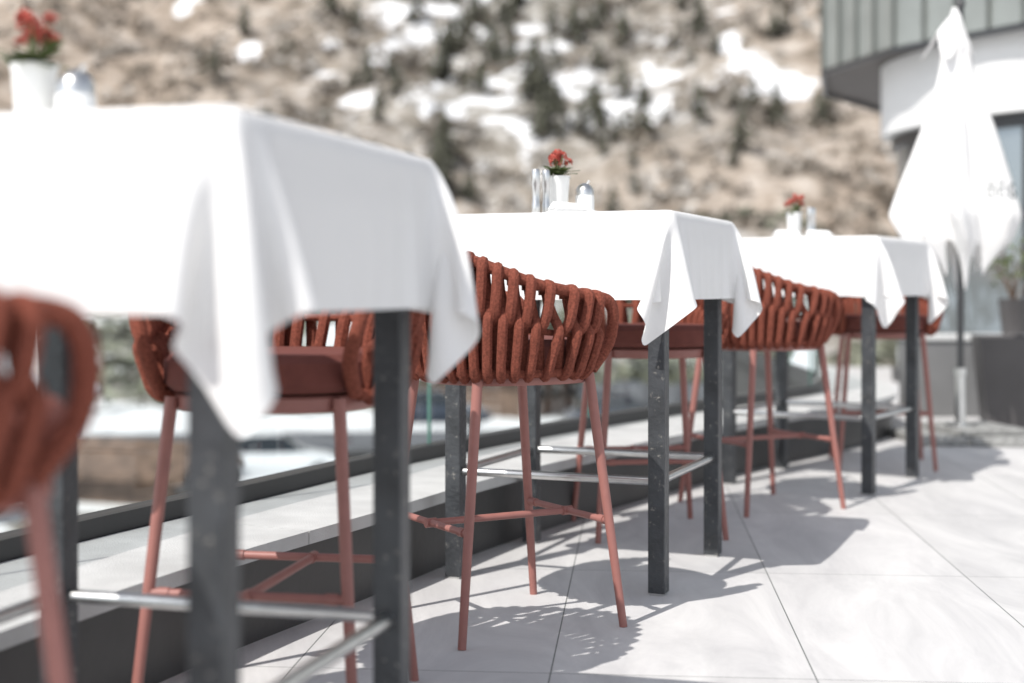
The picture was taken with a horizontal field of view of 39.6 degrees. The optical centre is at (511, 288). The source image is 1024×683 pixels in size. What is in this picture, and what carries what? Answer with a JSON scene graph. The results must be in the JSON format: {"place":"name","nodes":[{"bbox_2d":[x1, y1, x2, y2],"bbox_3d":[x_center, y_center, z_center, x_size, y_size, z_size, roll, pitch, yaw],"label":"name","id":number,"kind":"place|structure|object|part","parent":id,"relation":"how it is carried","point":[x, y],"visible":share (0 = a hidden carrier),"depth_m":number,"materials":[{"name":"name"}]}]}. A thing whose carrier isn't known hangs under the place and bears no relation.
{"place":"outdoors","nodes":[
{"label":"outdoors","id":0,"kind":"place"},
{"bbox_2d":[83,430,495,451],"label":"valley road","id":1,"kind":"structure","parent":0,"point":[360,441],"depth_m":52.53,"materials":[{"name":"grey asphalt"}]},
{"bbox_2d":[413,390,491,428],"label":"parked car","id":2,"kind":"object","parent":1,"relation":"on","point":[437,407],"visible":0.21,"depth_m":55.19,"materials":[{"name":"grey paint"}]},
{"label":"car windows","id":3,"kind":"part","parent":2,"relation":"part of","materials":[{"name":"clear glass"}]},
{"bbox_2d":[0,0,896,532],"bbox_3d":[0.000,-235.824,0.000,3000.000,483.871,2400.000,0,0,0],"label":"mountain terrain","id":4,"kind":"structure","parent":0,"point":[792,62],"depth_m":213.23,"materials":[{"name":"white snow"}]},
{"bbox_2d":[78,437,242,504],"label":"wooden shed","id":5,"kind":"structure","parent":4,"relation":"on","point":[118,471],"depth_m":38.43,"materials":[{"name":"brown wood"}]},
{"bbox_2d":[175,481,186,494],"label":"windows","id":6,"kind":"structure","parent":5,"relation":"in","point":[179,489],"depth_m":37.93,"materials":[{"name":"grey glass"}]},
{"bbox_2d":[240,430,334,478],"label":"snow","id":7,"kind":"structure","parent":4,"relation":"on","point":[265,452],"depth_m":40.27,"materials":[{"name":"white snow"}]},
{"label":"car windows","id":8,"kind":"part","parent":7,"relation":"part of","materials":[{"name":"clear glass"}]},
{"bbox_2d":[0,0,896,236],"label":"bare scrub bushes","id":9,"kind":"object","parent":4,"relation":"on","point":[411,72],"visible":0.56,"depth_m":222.15,"materials":[{"name":"brown plant"}]},
{"bbox_2d":[0,0,896,217],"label":"pale larch scrub","id":10,"kind":"object","parent":4,"relation":"on","point":[516,204],"visible":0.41,"depth_m":199.01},
{"bbox_2d":[90,204,896,414],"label":"valley bushes","id":11,"kind":"object","parent":4,"relation":"on","point":[109,331],"visible":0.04,"depth_m":86.80,"materials":[{"name":"plant"}]},
{"bbox_2d":[421,381,575,417],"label":"wooden chalet","id":12,"kind":"object","parent":4,"relation":"on","point":[500,401],"visible":0.26,"depth_m":65.76,"materials":[{"name":"brown wood"}]},
{"bbox_2d":[541,383,573,398],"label":"windows","id":13,"kind":"structure","parent":12,"relation":"in","point":[569,387],"depth_m":66.60,"materials":[{"name":"grey glass"}]},
{"bbox_2d":[196,0,840,210],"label":"distant conifer trees","id":14,"kind":"object","parent":4,"relation":"on","point":[442,160],"visible":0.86,"depth_m":210.70,"materials":[{"name":"green plant"}]},
{"bbox_2d":[579,381,703,404],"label":"roadside wall","id":15,"kind":"structure","parent":4,"relation":"on","point":[638,390],"depth_m":64.12,"materials":[{"name":"concrete"}]},
{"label":"walls","id":16,"kind":"object","parent":4,"relation":"on","visible":0},
{"bbox_2d":[1,352,38,376],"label":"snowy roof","id":17,"kind":"structure","parent":16,"relation":"attached to","point":[3,365],"depth_m":47.32,"materials":[{"name":"white snow"}]},
{"bbox_2d":[160,367,1023,682],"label":"terrace floor","id":18,"kind":"structure","parent":0,"point":[806,577],"depth_m":4.08,"materials":[{"name":"grey tile"}]},
{"bbox_2d":[0,290,100,682],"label":"bar stool","id":19,"kind":"object","parent":18,"relation":"on","point":[42,433],"visible":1,"depth_m":1.53,"materials":[{"name":"fabric"}]},
{"bbox_2d":[0,309,409,682],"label":"bar table","id":20,"kind":"object","parent":18,"relation":"on","point":[213,605],"visible":0.36,"depth_m":2.38,"materials":[{"name":"metal"}]},
{"bbox_2d":[0,105,479,436],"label":"tablecloth","id":21,"kind":"object","parent":20,"relation":"on","point":[229,238],"visible":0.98,"depth_m":1.76,"materials":[{"name":"white fabric"}]},
{"bbox_2d":[0,6,68,112],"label":"potted flower","id":22,"kind":"object","parent":21,"relation":"on","point":[34,74],"visible":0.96,"depth_m":2.14,"materials":[{"name":"white ceramic"}]},
{"bbox_2d":[55,63,95,111],"bbox_3d":[-0.650,-0.281,2.120,0.100,0.110,0.100,0,0,0],"label":"sugar shaker","id":23,"kind":"object","parent":21,"relation":"on","point":[75,90],"visible":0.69,"depth_m":2.10,"materials":[{"name":"white glass"}]},
{"bbox_2d":[128,310,425,682],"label":"bar stool","id":24,"kind":"object","parent":18,"relation":"on","point":[315,374],"visible":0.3,"depth_m":2.82,"materials":[{"name":"metal"}]},
{"bbox_2d":[0,351,895,682],"bbox_3d":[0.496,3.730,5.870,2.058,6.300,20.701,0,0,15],"label":"balustrade parapet","id":25,"kind":"structure","parent":18,"relation":"on","point":[292,511],"depth_m":4.05,"materials":[{"name":"stone"}]},
{"bbox_2d":[427,296,819,443],"bbox_3d":[0.343,0.254,6.110,1.558,0.648,19.988,0,0,15],"label":"glass balustrade","id":26,"kind":"object","parent":25,"relation":"on","point":[808,360],"visible":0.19,"depth_m":9.96,"materials":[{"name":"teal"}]},
{"bbox_2d":[410,251,626,650],"bbox_3d":[-0.052,0.383,3.768,0.546,0.996,0.609,0,0,-30],"label":"bar stool","id":27,"kind":"object","parent":18,"relation":"on","point":[520,345],"visible":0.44,"depth_m":3.55,"materials":[{"name":"metal"}]},
{"bbox_2d":[445,299,721,595],"bbox_3d":[0.245,0.335,4.510,0.730,1.090,0.730,0,0,22],"label":"bar table","id":28,"kind":"object","parent":18,"relation":"on","point":[658,454],"visible":0.51,"depth_m":4.31,"materials":[{"name":"metal"}]},
{"bbox_2d":[459,210,761,345],"bbox_3d":[0.251,-0.027,4.509,0.954,0.395,0.941,0,0,22],"label":"tablecloth","id":29,"kind":"object","parent":28,"relation":"on","point":[667,268],"visible":0.77,"depth_m":4.13,"materials":[{"name":"white fabric"}]},
{"bbox_2d":[532,169,539,212],"bbox_3d":[0.072,-0.294,4.300,0.026,0.136,0.026,0,0,0],"label":"pepper mill","id":30,"kind":"object","parent":29,"relation":"on","point":[535,190],"visible":0.91,"depth_m":4.29,"materials":[{"name":"metal"}]},
{"bbox_2d":[542,170,549,212],"bbox_3d":[0.104,-0.294,4.330,0.026,0.136,0.026,0,0,0],"label":"pepper mill","id":31,"kind":"object","parent":29,"relation":"on","point":[545,190],"visible":0.82,"depth_m":4.32,"materials":[{"name":"metal"}]},
{"bbox_2d":[541,149,579,204],"bbox_3d":[0.148,-0.329,4.382,0.125,0.206,0.120,0,0,8],"label":"potted flower","id":32,"kind":"object","parent":29,"relation":"on","point":[559,185],"visible":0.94,"depth_m":4.36,"materials":[{"name":"white ceramic"}]},
{"bbox_2d":[547,202,590,211],"bbox_3d":[0.170,-0.243,4.270,0.120,0.033,0.090,0,0,-17],"label":"folded napkin","id":33,"kind":"object","parent":29,"relation":"on","point":[564,207],"visible":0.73,"depth_m":4.25,"materials":[{"name":"white fabric"}]},
{"bbox_2d":[575,180,594,211],"bbox_3d":[0.225,-0.281,4.400,0.100,0.110,0.100,0,0,0],"label":"sugar shaker","id":34,"kind":"object","parent":29,"relation":"on","point":[585,194],"visible":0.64,"depth_m":4.38,"materials":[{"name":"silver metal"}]},
{"bbox_2d":[572,299,731,543],"bbox_3d":[0.487,0.383,5.205,0.609,0.996,0.546,0,0,-8],"label":"bar stool","id":35,"kind":"object","parent":18,"relation":"on","point":[686,336],"visible":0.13,"depth_m":4.99,"materials":[{"name":"metal"}]},
{"bbox_2d":[678,266,845,517],"bbox_3d":[0.988,0.383,5.769,0.546,0.996,0.609,0,0,-27],"label":"bar stool","id":36,"kind":"object","parent":18,"relation":"on","point":[769,329],"visible":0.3,"depth_m":5.55,"materials":[{"name":"metal"}]},
{"bbox_2d":[722,296,918,495],"bbox_3d":[1.420,0.335,6.510,0.730,1.090,0.730,0,0,32],"label":"bar table","id":37,"kind":"object","parent":18,"relation":"on","point":[868,417],"visible":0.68,"depth_m":6.39,"materials":[{"name":"metal"}]},
{"bbox_2d":[742,236,948,327],"bbox_3d":[1.423,-0.027,6.506,0.954,0.395,0.947,0,0,32],"label":"tablecloth","id":38,"kind":"object","parent":37,"relation":"on","point":[883,275],"visible":0.74,"depth_m":6.13,"materials":[{"name":"white fabric"}]},
{"bbox_2d":[771,230,800,237],"bbox_3d":[1.220,-0.243,6.300,0.120,0.033,0.090,0,0,-11],"label":"folded napkin","id":39,"kind":"object","parent":38,"relation":"on","point":[782,233],"visible":0.9,"depth_m":6.29,"materials":[{"name":"white fabric"}]},
{"bbox_2d":[780,194,805,235],"bbox_3d":[1.259,-0.327,6.365,0.124,0.201,0.112,0,0,24],"label":"potted flower","id":40,"kind":"object","parent":38,"relation":"on","point":[794,217],"visible":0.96,"depth_m":6.34,"materials":[{"name":"white ceramic"}]},
{"bbox_2d":[807,207,812,234],"bbox_3d":[1.325,-0.294,6.330,0.026,0.136,0.026,0,0,0],"label":"pepper mill","id":41,"kind":"object","parent":38,"relation":"on","point":[809,216],"visible":0.81,"depth_m":6.32,"materials":[{"name":"metal"}]},
{"bbox_2d":[812,208,815,229],"bbox_3d":[1.345,-0.294,6.360,0.026,0.136,0.026,0,0,0],"label":"pepper mill","id":42,"kind":"object","parent":38,"relation":"on","point":[813,218],"visible":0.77,"depth_m":6.35,"materials":[{"name":"metal"}]},
{"bbox_2d":[804,230,831,236],"bbox_3d":[1.360,-0.243,6.300,0.120,0.033,0.090,0,0,-11],"label":"folded napkin","id":43,"kind":"object","parent":38,"relation":"on","point":[817,233],"visible":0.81,"depth_m":6.29,"materials":[{"name":"white fabric"}]},
{"bbox_2d":[829,296,942,470],"bbox_3d":[1.854,0.383,7.144,0.609,0.996,0.546,0,0,8],"label":"bar stool","id":44,"kind":"object","parent":18,"relation":"on","point":[848,328],"visible":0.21,"depth_m":6.94,"materials":[{"name":"metal"}]},
{"bbox_2d":[899,339,978,416],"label":"wall","id":45,"kind":"structure","parent":18,"relation":"on","point":[942,359],"depth_m":9.75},
{"bbox_2d":[901,333,1003,340],"bbox_3d":[3.680,0.340,9.950,1.880,0.039,0.440,0,0,0],"label":"wall coping","id":46,"kind":"object","parent":45,"relation":"on","point":[945,337],"depth_m":9.73,"materials":[{"name":"concrete"}]},
{"bbox_2d":[889,0,1023,446],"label":"closed parasol","id":47,"kind":"object","parent":18,"relation":"on","point":[956,192],"visible":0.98,"depth_m":8.10,"materials":[{"name":"white fabric"}]},
{"bbox_2d":[892,112,1023,382],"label":"window frames","id":48,"kind":"structure","parent":18,"relation":"on","point":[909,139],"depth_m":11.84,"materials":[{"name":"grey metal"}]},
{"bbox_2d":[881,29,1023,142],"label":"white curved wall","id":49,"kind":"structure","parent":48,"relation":"on","point":[908,83],"depth_m":12.41,"materials":[{"name":"white paint"}]},
{"bbox_2d":[825,45,936,107],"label":"soffit","id":50,"kind":"structure","parent":49,"relation":"on","point":[861,82],"depth_m":14.49,"materials":[{"name":"grey paint"}]},
{"bbox_2d":[821,22,1023,111],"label":"drip edge","id":51,"kind":"object","parent":50,"relation":"attached to","point":[923,44],"visible":0.9,"depth_m":12.68,"materials":[{"name":"black metal"}]},
{"bbox_2d":[825,0,1020,106],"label":"metal cladding","id":52,"kind":"structure","parent":50,"relation":"on","point":[938,15],"depth_m":12.47,"materials":[{"name":"grey metal"}]},
{"bbox_2d":[821,0,1023,107],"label":"standing seams","id":53,"kind":"object","parent":52,"relation":"attached to","point":[923,20],"visible":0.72,"depth_m":12.81,"materials":[{"name":"grey metal"}]},
{"bbox_2d":[897,126,1021,367],"bbox_3d":[5.387,-0.310,11.933,3.433,2.140,5.837,0,0,0],"label":"window glass","id":54,"kind":"object","parent":48,"relation":"in","point":[982,295],"visible":0.12,"depth_m":12.02,"materials":[{"name":"glass"}]},
{"bbox_2d":[971,335,1023,427],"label":"tapered planter","id":55,"kind":"object","parent":18,"relation":"on","point":[998,360],"visible":0.83,"depth_m":8.73,"materials":[{"name":"grey concrete"}]},
{"bbox_2d":[988,238,1023,334],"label":"potted shrub","id":56,"kind":"object","parent":55,"relation":"on","point":[1011,310],"visible":0.9,"depth_m":9.87,"materials":[{"name":"green plant"}]},
{"bbox_2d":[563,393,647,418],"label":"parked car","id":57,"kind":"object","parent":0,"point":[621,401],"visible":0.08,"depth_m":53.31,"materials":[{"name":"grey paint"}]},
{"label":"car windows","id":58,"kind":"part","parent":57,"relation":"part of","materials":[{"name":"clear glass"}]}
]}

